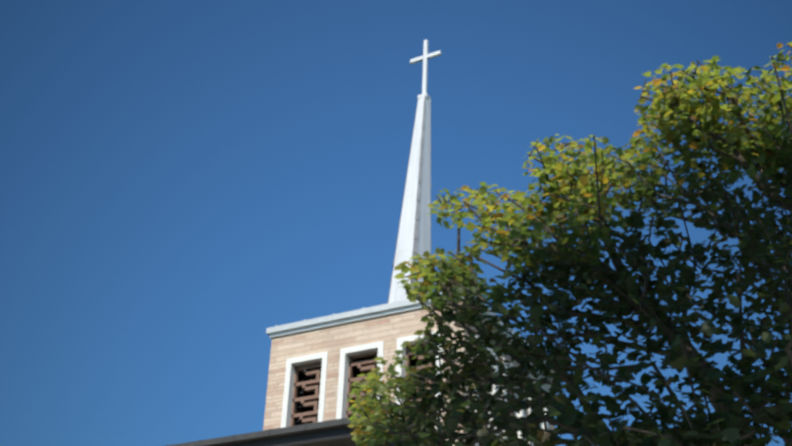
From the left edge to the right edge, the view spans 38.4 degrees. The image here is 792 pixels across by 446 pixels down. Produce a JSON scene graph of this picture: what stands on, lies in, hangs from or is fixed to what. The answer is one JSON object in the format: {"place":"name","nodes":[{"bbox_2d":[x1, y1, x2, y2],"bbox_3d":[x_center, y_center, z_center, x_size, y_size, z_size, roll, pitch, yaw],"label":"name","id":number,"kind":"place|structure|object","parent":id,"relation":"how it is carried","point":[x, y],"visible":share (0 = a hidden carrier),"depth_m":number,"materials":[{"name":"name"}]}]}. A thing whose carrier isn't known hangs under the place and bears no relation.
{"place":"outdoors","nodes":[
{"label":"outdoors","id":0,"kind":"place"},
{"bbox_2d":[0,0,791,445],"label":"sky","id":1,"kind":"structure","parent":0,"point":[182,182],"materials":[{"name":"blue"}]},
{"bbox_2d":[347,42,791,445],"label":"tree","id":2,"kind":"object","parent":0,"point":[585,191],"depth_m":8.13,"materials":[{"name":"green plant"}]},
{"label":"church walls","id":3,"kind":"object","parent":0,"visible":0},
{"bbox_2d":[166,415,442,445],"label":"wing roof","id":4,"kind":"structure","parent":3,"relation":"on","point":[336,432],"depth_m":23.35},
{"label":"ground","id":5,"kind":"structure","parent":0,"visible":0},
{"bbox_2d":[263,301,554,445],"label":"tower","id":6,"kind":"structure","parent":5,"relation":"on","point":[312,376],"depth_m":27.87,"materials":[{"name":"stone"}]},
{"bbox_2d":[266,288,554,372],"bbox_3d":[0.554,3.463,30.161,5.746,0.300,5.746,-13,-33,26],"label":"tower coping","id":7,"kind":"object","parent":6,"relation":"on","point":[394,307],"visible":0.23,"depth_m":28.22,"materials":[{"name":"white metal"}]},
{"bbox_2d":[387,40,440,303],"bbox_3d":[0.526,-1.019,32.583,1.304,10.680,1.097,-19,-36,34],"label":"spire","id":8,"kind":"object","parent":6,"relation":"on","point":[414,233],"visible":0.62,"depth_m":32.23,"materials":[{"name":"white paint"}]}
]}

